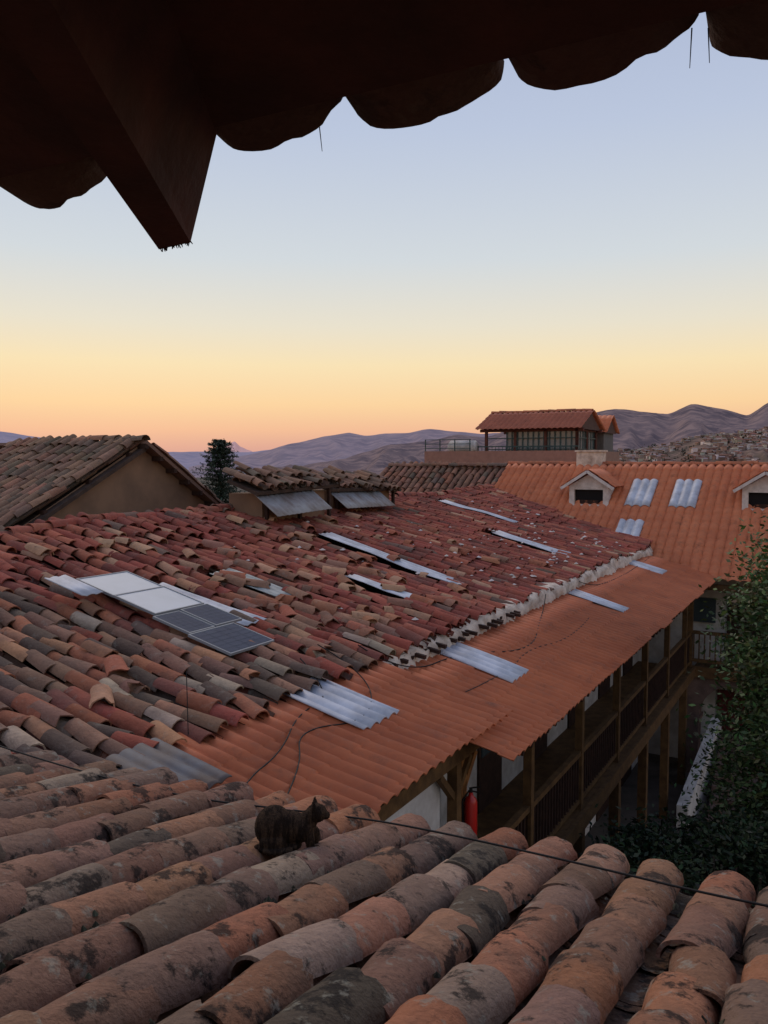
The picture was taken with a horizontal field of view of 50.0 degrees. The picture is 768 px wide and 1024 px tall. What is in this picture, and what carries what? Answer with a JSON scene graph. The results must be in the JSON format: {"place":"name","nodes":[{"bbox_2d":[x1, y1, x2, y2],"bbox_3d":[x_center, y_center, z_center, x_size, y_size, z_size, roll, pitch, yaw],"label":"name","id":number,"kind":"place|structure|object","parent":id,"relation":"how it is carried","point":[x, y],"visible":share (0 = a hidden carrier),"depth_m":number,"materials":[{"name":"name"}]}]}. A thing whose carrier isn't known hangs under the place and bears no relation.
{"place":"outdoors","nodes":[
{"label":"outdoors","id":0,"kind":"place"},
{"bbox_2d":[0,431,267,469],"bbox_3d":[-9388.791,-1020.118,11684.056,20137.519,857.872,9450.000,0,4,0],"label":"hills","id":1,"kind":"structure","parent":0,"point":[186,460],"depth_m":11403.34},
{"bbox_2d":[229,490,323,536],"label":"vent wall","id":2,"kind":"structure","parent":0,"point":[248,503],"depth_m":16.74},
{"bbox_2d":[227,478,338,495],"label":"dormer roof tiles","id":3,"kind":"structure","parent":2,"relation":"on","point":[250,488],"depth_m":16.50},
{"bbox_2d":[189,429,497,477],"bbox_3d":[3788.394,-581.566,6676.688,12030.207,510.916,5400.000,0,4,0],"label":"hills","id":4,"kind":"structure","parent":0,"point":[330,448],"depth_m":6368.54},
{"bbox_2d":[315,489,388,508],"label":"vent wall","id":5,"kind":"structure","parent":0,"point":[385,493],"depth_m":19.52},
{"bbox_2d":[324,486,400,491],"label":"dormer roof tiles","id":6,"kind":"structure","parent":5,"relation":"on","point":[352,489],"depth_m":19.87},
{"bbox_2d":[0,12,767,451],"label":"sky","id":7,"kind":"structure","parent":0,"point":[602,245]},
{"bbox_2d":[0,748,767,1023],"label":"foreground tiles","id":8,"kind":"object","parent":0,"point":[205,934],"visible":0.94,"depth_m":3.06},
{"bbox_2d":[254,797,329,855],"bbox_3d":[-0.430,1.474,3.842,0.354,0.249,0.206,0,4,0],"label":"tabby cat","id":9,"kind":"object","parent":8,"relation":"on","point":[280,830],"visible":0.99,"depth_m":3.81},
{"bbox_2d":[0,835,755,1023],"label":"moss tufts","id":10,"kind":"object","parent":8,"relation":"on","point":[9,956],"visible":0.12,"depth_m":2.89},
{"bbox_2d":[0,745,767,906],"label":"overhead cable","id":11,"kind":"object","parent":8,"relation":"on","point":[617,872],"visible":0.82,"depth_m":3.95,"materials":[{"name":"black rubber"}]},
{"bbox_2d":[197,478,747,872],"bbox_3d":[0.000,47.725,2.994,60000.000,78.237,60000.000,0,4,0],"label":"ground","id":12,"kind":"structure","parent":0,"point":[629,793],"depth_m":21.21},
{"bbox_2d":[23,447,203,533],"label":"gable wall","id":13,"kind":"structure","parent":12,"relation":"on","point":[143,482],"depth_m":16.66,"materials":[{"name":"paint"}]},
{"bbox_2d":[13,449,146,525],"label":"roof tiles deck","id":14,"kind":"structure","parent":13,"relation":"on","point":[79,492],"depth_m":15.38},
{"bbox_2d":[0,434,143,526],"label":"roof tiles","id":15,"kind":"object","parent":14,"relation":"on","point":[36,474],"visible":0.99,"depth_m":16.26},
{"bbox_2d":[33,444,214,514],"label":"purlins","id":16,"kind":"object","parent":13,"relation":"attached to","point":[127,454],"visible":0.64,"depth_m":16.93,"materials":[{"name":"brown wood"}]},
{"bbox_2d":[192,438,246,502],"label":"araucaria tree","id":17,"kind":"object","parent":12,"relation":"on","point":[217,453],"visible":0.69,"depth_m":119.90,"materials":[{"name":"green plant"}]},
{"bbox_2d":[424,450,619,466],"bbox_3d":[6.125,1.605,40.527,9.100,9.120,8.500,2,4,29],"label":"brick base","id":18,"kind":"object","parent":12,"relation":"on","point":[485,456],"visible":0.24,"depth_m":36.70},
{"bbox_2d":[448,440,478,450],"bbox_3d":[3.660,-2.694,38.028,1.400,1.215,0.600,2,4,29],"label":"water tank","id":19,"kind":"object","parent":18,"relation":"on","point":[474,444],"visible":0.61,"depth_m":37.73,"materials":[{"name":"white plastic"}]},
{"bbox_2d":[425,431,595,450],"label":"metal rails","id":20,"kind":"object","parent":18,"relation":"on","point":[532,446],"visible":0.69,"depth_m":37.06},
{"bbox_2d":[480,427,601,450],"bbox_3d":[7.327,-3.022,38.346,4.850,1.630,3.120,2,4,29],"label":"frame","id":21,"kind":"object","parent":18,"relation":"on","point":[545,430],"visible":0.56,"depth_m":37.14,"materials":[{"name":"red wood"}]},
{"bbox_2d":[507,431,592,450],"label":"glazing","id":22,"kind":"structure","parent":21,"relation":"attached to","point":[557,440],"depth_m":36.86,"materials":[{"name":"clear glass"}]},
{"bbox_2d":[582,414,599,430],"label":"gable boards","id":23,"kind":"object","parent":21,"relation":"on","point":[590,423],"visible":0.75,"depth_m":37.17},
{"bbox_2d":[597,432,612,451],"bbox_3d":[10.322,-3.063,40.444,1.400,1.650,1.800,2,4,29],"label":"stair turret","id":24,"kind":"object","parent":18,"relation":"on","point":[604,441],"visible":0.29,"depth_m":39.55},
{"bbox_2d":[598,415,619,433],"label":"turret roof","id":25,"kind":"structure","parent":24,"relation":"on","point":[605,420],"depth_m":39.83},
{"bbox_2d":[440,648,641,835],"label":"walls","id":26,"kind":"structure","parent":12,"relation":"on","point":[511,770],"depth_m":14.88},
{"bbox_2d":[0,483,652,765],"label":"roof tiles","id":27,"kind":"object","parent":26,"relation":"on","point":[160,659],"visible":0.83,"depth_m":11.38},
{"bbox_2d":[44,575,102,595],"bbox_3d":[-3.852,0.913,10.210,0.688,0.192,0.321,2,4,29],"label":"glass side sheet","id":28,"kind":"object","parent":27,"relation":"on","point":[74,585],"visible":1,"depth_m":10.20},
{"bbox_2d":[76,571,161,597],"bbox_3d":[-3.442,0.935,10.750,0.687,0.192,0.860,2,4,29],"label":"glass panel frame","id":29,"kind":"object","parent":27,"relation":"on","point":[108,593],"visible":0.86,"depth_m":10.69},
{"bbox_2d":[79,572,158,594],"bbox_3d":[-3.442,0.933,10.750,0.647,0.165,0.824,2,4,29],"label":"glass panel backing","id":30,"kind":"object","parent":29,"relation":"in","point":[119,583],"visible":0.93,"depth_m":10.74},
{"bbox_2d":[113,586,203,615],"bbox_3d":[-2.834,1.113,10.393,0.707,0.197,0.860,2,4,29],"label":"glass panel frame","id":31,"kind":"object","parent":27,"relation":"on","point":[142,608],"visible":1,"depth_m":10.15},
{"bbox_2d":[118,587,200,612],"bbox_3d":[-2.834,1.111,10.393,0.667,0.169,0.824,2,4,29],"label":"glass panel backing","id":32,"kind":"object","parent":31,"relation":"in","point":[161,599],"visible":1,"depth_m":10.38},
{"bbox_2d":[105,738,231,789],"bbox_3d":[-1.830,2.076,6.474,0.840,0.215,0.955,2,4,29],"label":"zinc patch","id":33,"kind":"object","parent":27,"relation":"on","point":[183,765],"visible":0.42,"depth_m":6.69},
{"bbox_2d":[152,611,214,633],"bbox_3d":[-2.393,1.321,9.845,0.587,0.168,0.440,2,4,29],"label":"solar panel frame","id":34,"kind":"object","parent":27,"relation":"on","point":[172,625],"visible":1,"depth_m":9.74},
{"bbox_2d":[158,612,209,631],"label":"solar panel cells","id":35,"kind":"object","parent":34,"relation":"in","point":[186,619],"visible":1,"depth_m":9.84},
{"bbox_2d":[180,603,241,626],"bbox_3d":[-2.154,1.285,10.266,0.587,0.168,0.490,2,4,29],"label":"solar panel frame","id":36,"kind":"object","parent":27,"relation":"on","point":[219,624],"visible":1,"depth_m":10.16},
{"bbox_2d":[185,605,236,623],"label":"solar panel cells","id":37,"kind":"object","parent":36,"relation":"in","point":[209,616],"visible":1,"depth_m":10.26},
{"bbox_2d":[160,582,266,625],"bbox_3d":[-2.444,1.216,11.007,1.828,0.402,0.460,2,4,29],"label":"skylight sheet","id":38,"kind":"object","parent":27,"relation":"on","point":[243,622],"visible":0.43,"depth_m":11.07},
{"bbox_2d":[188,622,273,655],"bbox_3d":[-1.785,1.483,9.660,0.637,0.180,0.800,2,4,29],"label":"solar panel frame","id":39,"kind":"object","parent":27,"relation":"on","point":[223,650],"visible":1,"depth_m":9.44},
{"bbox_2d":[192,624,269,652],"bbox_3d":[-1.784,1.481,9.660,0.597,0.153,0.764,2,4,29],"label":"solar panel backing","id":40,"kind":"object","parent":39,"relation":"in","point":[231,637],"visible":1,"depth_m":9.63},
{"bbox_2d":[193,624,269,651],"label":"solar panel cells","id":41,"kind":"object","parent":39,"relation":"in","point":[230,639],"visible":1,"depth_m":9.64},
{"bbox_2d":[0,485,491,534],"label":"ridge tiles","id":42,"kind":"object","parent":27,"relation":"attached to","point":[34,527],"visible":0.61,"depth_m":14.43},
{"bbox_2d":[209,568,290,596],"bbox_3d":[-1.967,1.070,12.357,1.319,0.332,0.450,2,4,29],"label":"skylight sheet","id":43,"kind":"object","parent":27,"relation":"on","point":[274,590],"visible":0.41,"depth_m":12.18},
{"bbox_2d":[11,512,548,726],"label":"loose tiles","id":44,"kind":"object","parent":27,"relation":"on","point":[361,619],"visible":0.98,"depth_m":12.23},
{"bbox_2d":[222,461,343,490],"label":"vent tiles","id":45,"kind":"object","parent":27,"relation":"on","point":[282,479],"visible":1,"depth_m":17.10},
{"bbox_2d":[264,488,330,519],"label":"vent posts","id":46,"kind":"object","parent":27,"relation":"on","point":[266,512],"visible":0.57,"depth_m":17.43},
{"bbox_2d":[255,490,331,516],"bbox_3d":[-1.832,-0.212,16.873,0.567,0.502,1.969,2,4,29],"label":"vent sheet","id":47,"kind":"object","parent":46,"relation":"attached to","point":[287,503],"visible":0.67,"depth_m":16.79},
{"bbox_2d":[172,658,513,813],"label":"veranda roof","id":48,"kind":"structure","parent":27,"relation":"attached to","point":[424,731],"depth_m":7.83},
{"bbox_2d":[246,658,322,783],"bbox_3d":[-0.919,2.021,7.620,0.359,0.501,3.540,0,4,4],"label":"roof cable","id":49,"kind":"object","parent":48,"relation":"on","point":[258,770],"visible":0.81,"depth_m":7.53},
{"bbox_2d":[287,644,371,793],"bbox_3d":[-0.491,1.976,8.111,0.717,0.572,3.543,0,4,0],"label":"roof cable","id":50,"kind":"object","parent":48,"relation":"on","point":[322,726],"visible":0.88,"depth_m":8.10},
{"bbox_2d":[283,677,398,729],"bbox_3d":[-0.475,2.016,8.741,1.058,0.290,0.745,2,4,29],"label":"skylight","id":51,"kind":"object","parent":48,"relation":"on","point":[343,704],"visible":0.89,"depth_m":8.68},
{"bbox_2d":[319,465,401,492],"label":"vent tiles","id":52,"kind":"object","parent":27,"relation":"on","point":[366,479],"visible":0.72,"depth_m":20.59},
{"bbox_2d":[335,484,394,509],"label":"vent posts","id":53,"kind":"object","parent":27,"relation":"on","point":[337,504],"visible":0.38,"depth_m":20.49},
{"bbox_2d":[331,491,395,508],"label":"vent sheet","id":54,"kind":"object","parent":53,"relation":"attached to","point":[354,499],"visible":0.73,"depth_m":19.86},
{"bbox_2d":[345,574,411,597],"bbox_3d":[0.060,1.236,13.377,1.415,0.369,0.400,2,4,29],"label":"skylight sheet","id":55,"kind":"object","parent":27,"relation":"on","point":[403,594],"visible":0.66,"depth_m":13.38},
{"bbox_2d":[320,532,462,584],"bbox_3d":[0.130,0.873,15.734,2.994,0.838,0.504,2,4,29],"label":"skylight sheet","id":56,"kind":"object","parent":27,"relation":"on","point":[406,564],"visible":0.87,"depth_m":15.69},
{"bbox_2d":[234,501,620,619],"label":"plaster crumbs","id":57,"kind":"object","parent":27,"relation":"on","point":[415,618],"visible":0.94,"depth_m":18.17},
{"bbox_2d":[438,500,517,522],"bbox_3d":[2.724,-0.026,23.846,2.308,0.602,0.550,2,4,29],"label":"skylight sheet","id":58,"kind":"object","parent":27,"relation":"on","point":[475,509],"visible":0.94,"depth_m":23.77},
{"bbox_2d":[492,530,570,554],"bbox_3d":[3.648,0.760,20.436,1.909,0.516,0.450,2,4,29],"label":"skylight sheet","id":59,"kind":"object","parent":27,"relation":"on","point":[519,539],"visible":0.99,"depth_m":20.48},
{"bbox_2d":[404,556,718,761],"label":"veranda roof","id":60,"kind":"structure","parent":27,"relation":"attached to","point":[555,683],"depth_m":12.90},
{"bbox_2d":[358,594,545,667],"bbox_3d":[1.703,1.786,12.619,0.860,0.559,6.124,2,4,33],"label":"roof cable","id":61,"kind":"object","parent":60,"relation":"on","point":[450,657],"visible":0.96,"depth_m":10.93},
{"bbox_2d":[390,610,520,666],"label":"roof tiles","id":62,"kind":"object","parent":60,"relation":"on","point":[494,623],"visible":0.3,"depth_m":12.07,"materials":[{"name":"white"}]},
{"bbox_2d":[441,642,528,682],"bbox_3d":[1.373,2.084,11.485,1.143,0.334,0.629,2,4,29],"label":"veranda skylight","id":63,"kind":"object","parent":60,"relation":"on","point":[505,670],"visible":0.91,"depth_m":11.43},
{"bbox_2d":[383,547,652,668],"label":"plaster parapet","id":64,"kind":"structure","parent":60,"relation":"on","point":[558,591],"depth_m":14.58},
{"bbox_2d":[568,589,628,612],"bbox_3d":[4.308,1.787,16.533,1.111,0.348,0.607,2,4,29],"label":"veranda skylight","id":65,"kind":"object","parent":60,"relation":"on","point":[594,599],"visible":1,"depth_m":16.49},
{"bbox_2d":[629,560,666,573],"bbox_3d":[6.841,1.429,21.402,0.910,0.286,0.600,2,4,29],"label":"veranda skylight","id":66,"kind":"object","parent":60,"relation":"on","point":[647,566],"visible":0.91,"depth_m":21.32},
{"bbox_2d":[379,461,507,492],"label":"old roof tiles","id":67,"kind":"object","parent":26,"relation":"on","point":[433,478],"visible":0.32,"depth_m":31.16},
{"bbox_2d":[388,463,507,465],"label":"old ridge","id":68,"kind":"structure","parent":67,"relation":"on","point":[451,464],"depth_m":31.55,"materials":[{"name":"red tile"}]},
{"bbox_2d":[477,657,632,820],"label":"doors","id":69,"kind":"structure","parent":26,"relation":"attached to","point":[489,773],"depth_m":13.91,"materials":[{"name":"brown wood"}]},
{"bbox_2d":[378,584,762,847],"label":"balcony","id":70,"kind":"structure","parent":26,"relation":"attached to","point":[525,790],"depth_m":14.68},
{"bbox_2d":[385,782,439,829],"bbox_3d":[-0.440,3.891,7.293,0.120,2.720,4.050,2,4,29],"label":"end partition","id":71,"kind":"object","parent":70,"relation":"on","point":[425,804],"depth_m":8.72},
{"bbox_2d":[461,750,476,821],"bbox_3d":[0.860,3.746,9.454,0.150,2.738,1.130,2,4,29],"label":"carved bracket post","id":72,"kind":"object","parent":70,"relation":"on","point":[465,784],"visible":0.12,"depth_m":9.44,"materials":[{"name":"brown wood"}]},
{"bbox_2d":[461,786,480,834],"bbox_3d":[0.993,3.404,9.346,0.178,0.596,0.163,3,5,39],"label":"fire extinguisher","id":73,"kind":"object","parent":72,"relation":"attached to","point":[469,816],"visible":0.74,"depth_m":9.31,"materials":[{"name":"red paint"}]},
{"bbox_2d":[514,587,708,843],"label":"balusters and rafters","id":74,"kind":"object","parent":70,"relation":"on","point":[563,793],"visible":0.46,"depth_m":14.30,"materials":[{"name":"brown wood"}]},
{"bbox_2d":[573,688,686,860],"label":"ground floor posts","id":75,"kind":"object","parent":12,"relation":"on","point":[615,801],"visible":0.2,"depth_m":19.86,"materials":[{"name":"brown wood"}]},
{"bbox_2d":[607,843,661,877],"bbox_3d":[3.268,6.130,10.239,2.525,3.893,2.331,0,4,0],"label":"garden shrub","id":76,"kind":"object","parent":12,"relation":"on","point":[633,871],"depth_m":10.26,"materials":[{"name":"green plant"}]},
{"bbox_2d":[578,804,708,874],"bbox_3d":[4.162,6.232,12.950,2.677,3.348,2.562,0,4,0],"label":"garden shrub","id":77,"kind":"object","parent":12,"relation":"on","point":[613,831],"visible":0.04,"depth_m":12.92,"materials":[{"name":"green plant"}]},
{"bbox_2d":[578,817,727,893],"bbox_3d":[3.611,6.072,11.654,2.540,3.829,2.783,1,4,20],"label":"garden shrub","id":78,"kind":"object","parent":12,"relation":"on","point":[680,864],"visible":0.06,"depth_m":11.17,"materials":[{"name":"green plant"}]},
{"bbox_2d":[614,795,721,877],"bbox_3d":[4.004,6.101,12.170,2.657,3.704,2.676,0,4,0],"label":"garden shrub","id":79,"kind":"object","parent":12,"relation":"on","point":[654,840],"visible":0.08,"depth_m":12.19,"materials":[{"name":"green plant"}]},
{"bbox_2d":[627,807,765,904],"bbox_3d":[5.148,6.248,12.955,2.896,3.318,3.393,0,4,0],"label":"garden shrub","id":80,"kind":"object","parent":12,"relation":"on","point":[691,829],"visible":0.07,"depth_m":12.98,"materials":[{"name":"green plant"}]},
{"bbox_2d":[648,579,759,757],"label":"walls","id":81,"kind":"structure","parent":12,"relation":"on","point":[656,648],"depth_m":23.72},
{"bbox_2d":[494,463,767,582],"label":"roof","id":82,"kind":"structure","parent":81,"relation":"on","point":[703,533],"depth_m":25.59,"materials":[{"name":"orange tile"}]},
{"bbox_2d":[575,450,607,466],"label":"chimney block","id":83,"kind":"structure","parent":82,"relation":"on","point":[590,457],"depth_m":28.87,"materials":[{"name":"paint"}]},
{"bbox_2d":[569,474,614,505],"bbox_3d":[6.996,-0.695,27.377,1.280,1.140,1.385,2,4,29],"label":"dormer frame","id":84,"kind":"object","parent":82,"relation":"on","point":[588,482],"visible":0.74,"depth_m":26.77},
{"bbox_2d":[575,489,602,502],"bbox_3d":[6.714,-0.494,26.891,0.940,0.480,0.020,2,4,29],"label":"dormer opening","id":85,"kind":"object","parent":84,"relation":"in","point":[580,494],"visible":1,"depth_m":26.88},
{"bbox_2d":[561,468,623,486],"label":"dormer roof","id":86,"kind":"structure","parent":84,"relation":"on","point":[607,476],"depth_m":26.97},
{"bbox_2d":[560,470,613,489],"bbox_3d":[6.552,-1.025,26.569,1.769,0.635,0.050,2,4,29],"label":"dormer barge","id":87,"kind":"object","parent":86,"relation":"attached to","point":[590,474],"visible":1,"depth_m":26.52},
{"bbox_2d":[615,518,644,535],"bbox_3d":[7.445,0.538,25.030,0.730,0.611,0.948,2,4,29],"label":"skylight","id":88,"kind":"object","parent":82,"relation":"on","point":[632,527],"visible":0.59,"depth_m":25.11},
{"bbox_2d":[508,461,767,464],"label":"ridge","id":89,"kind":"structure","parent":82,"relation":"on","point":[653,462],"depth_m":27.82,"materials":[{"name":"orange tile"}]},
{"bbox_2d":[624,478,657,506],"bbox_3d":[8.307,-0.633,26.567,0.796,0.870,1.396,2,4,29],"label":"skylight","id":90,"kind":"object","parent":82,"relation":"on","point":[640,493],"visible":1,"depth_m":26.52},
{"bbox_2d":[668,479,702,507],"bbox_3d":[9.490,-0.590,25.900,0.794,0.873,1.397,2,4,29],"label":"skylight","id":91,"kind":"object","parent":82,"relation":"on","point":[685,493],"visible":1,"depth_m":25.86},
{"bbox_2d":[742,476,767,510],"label":"dormer frame","id":92,"kind":"object","parent":82,"relation":"attached to","point":[760,485],"visible":0.84,"depth_m":24.34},
{"bbox_2d":[733,472,767,492],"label":"dormer barge","id":93,"kind":"object","parent":92,"relation":"attached to","point":[749,481],"visible":1,"depth_m":24.16},
{"bbox_2d":[749,492,767,508],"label":"dormer opening","id":94,"kind":"object","parent":92,"relation":"in","point":[758,498],"visible":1,"depth_m":24.40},
{"bbox_2d":[693,597,715,622],"bbox_3d":[9.100,2.785,23.488,0.700,0.700,0.100,2,4,29],"label":"grey window","id":95,"kind":"structure","parent":81,"relation":"attached to","point":[699,606],"depth_m":23.42,"materials":[{"name":"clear glass"}]},
{"bbox_2d":[717,689,767,765],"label":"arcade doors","id":96,"kind":"structure","parent":81,"relation":"attached to","point":[727,694],"depth_m":23.29,"materials":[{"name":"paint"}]},
{"bbox_2d":[667,676,767,884],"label":"courtyard tree","id":97,"kind":"object","parent":12,"relation":"on","point":[752,751],"visible":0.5,"depth_m":13.03,"materials":[{"name":"green plant"}]},
{"bbox_2d":[672,792,767,905],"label":"garden shrub","id":98,"kind":"object","parent":12,"relation":"on","point":[738,866],"visible":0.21,"depth_m":11.49,"materials":[{"name":"green plant"}]},
{"bbox_2d":[686,677,760,772],"bbox_3d":[10.764,5.973,21.852,10.300,2.740,0.550,2,4,29],"label":"stone arcade","id":99,"kind":"object","parent":12,"relation":"on","point":[703,689],"visible":0.16,"depth_m":22.80},
{"bbox_2d":[688,512,767,800],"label":"courtyard tree","id":100,"kind":"object","parent":12,"relation":"on","point":[752,662],"visible":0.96,"depth_m":13.01,"materials":[{"name":"green plant"}]},
{"bbox_2d":[690,798,767,889],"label":"garden shrub","id":101,"kind":"object","parent":12,"relation":"on","point":[761,839],"visible":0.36,"depth_m":11.70,"materials":[{"name":"green plant"}]},
{"bbox_2d":[276,403,767,474],"bbox_3d":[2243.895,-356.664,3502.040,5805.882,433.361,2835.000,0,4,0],"label":"hills","id":102,"kind":"structure","parent":0,"point":[637,429],"depth_m":3661.68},
{"bbox_2d":[476,410,605,430],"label":"roof slope","id":103,"kind":"structure","parent":0,"point":[548,419],"depth_m":37.34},
{"bbox_2d":[491,409,593,412],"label":"ridge","id":104,"kind":"structure","parent":103,"relation":"on","point":[549,410],"depth_m":38.13,"materials":[{"name":"red tile"}]},
{"bbox_2d":[624,433,767,464],"bbox_3d":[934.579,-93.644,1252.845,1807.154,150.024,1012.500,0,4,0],"label":"hills","id":105,"kind":"structure","parent":0,"point":[761,454],"depth_m":1276.40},
{"bbox_2d":[614,430,763,461],"bbox_3d":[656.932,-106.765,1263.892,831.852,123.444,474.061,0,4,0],"label":"distant trees","id":106,"kind":"object","parent":105,"relation":"on","point":[684,450],"visible":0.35,"depth_m":1303.82,"materials":[{"name":"green plant"}]},
{"bbox_2d":[613,426,767,464],"bbox_3d":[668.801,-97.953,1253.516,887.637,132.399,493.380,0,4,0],"label":"hillside town","id":107,"kind":"object","parent":105,"relation":"on","point":[737,449],"visible":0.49,"depth_m":1254.23},
{"bbox_2d":[676,717,764,827],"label":"courtyard staircase","id":108,"kind":"structure","parent":0,"point":[692,805],"depth_m":20.35,"materials":[{"name":"stone"}]},
{"bbox_2d":[727,596,763,657],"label":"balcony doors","id":109,"kind":"structure","parent":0,"point":[732,623],"depth_m":23.08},
{"bbox_3d":[-0.250,0.094,-1.497,6.500,2.400,0.200,0,4,0],"label":"upper wall","id":110,"kind":"object","parent":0,"visible":0},
{"bbox_2d":[0,0,753,177],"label":"eave boards","id":111,"kind":"object","parent":110,"relation":"attached to","point":[250,59],"visible":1,"depth_m":1.09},
{"bbox_2d":[0,0,217,248],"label":"hip rafter","id":112,"kind":"object","parent":111,"relation":"attached to","point":[116,79],"visible":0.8,"depth_m":1.06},
{"bbox_2d":[0,0,767,208],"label":"eave tiles","id":113,"kind":"object","parent":110,"relation":"attached to","point":[739,30],"visible":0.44,"depth_m":1.19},
{"bbox_2d":[160,28,709,251],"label":"straw wisps","id":114,"kind":"object","parent":113,"relation":"hanging from","point":[321,142],"visible":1,"depth_m":1.06,"materials":[{"name":"brown plant"}]},
{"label":"back slope","id":115,"kind":"structure","parent":0,"visible":0},
{"bbox_2d":[0,440,219,503],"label":"slope","id":116,"kind":"structure","parent":115,"relation":"on","point":[165,463],"depth_m":17.49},
{"bbox_2d":[6,435,150,443],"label":"ridge","id":117,"kind":"structure","parent":116,"relation":"on","point":[132,438],"depth_m":16.98,"materials":[{"name":"red tile"}]},
{"bbox_2d":[151,442,224,503],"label":"verge tiles","id":118,"kind":"object","parent":116,"relation":"on","point":[185,471],"visible":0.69,"depth_m":17.66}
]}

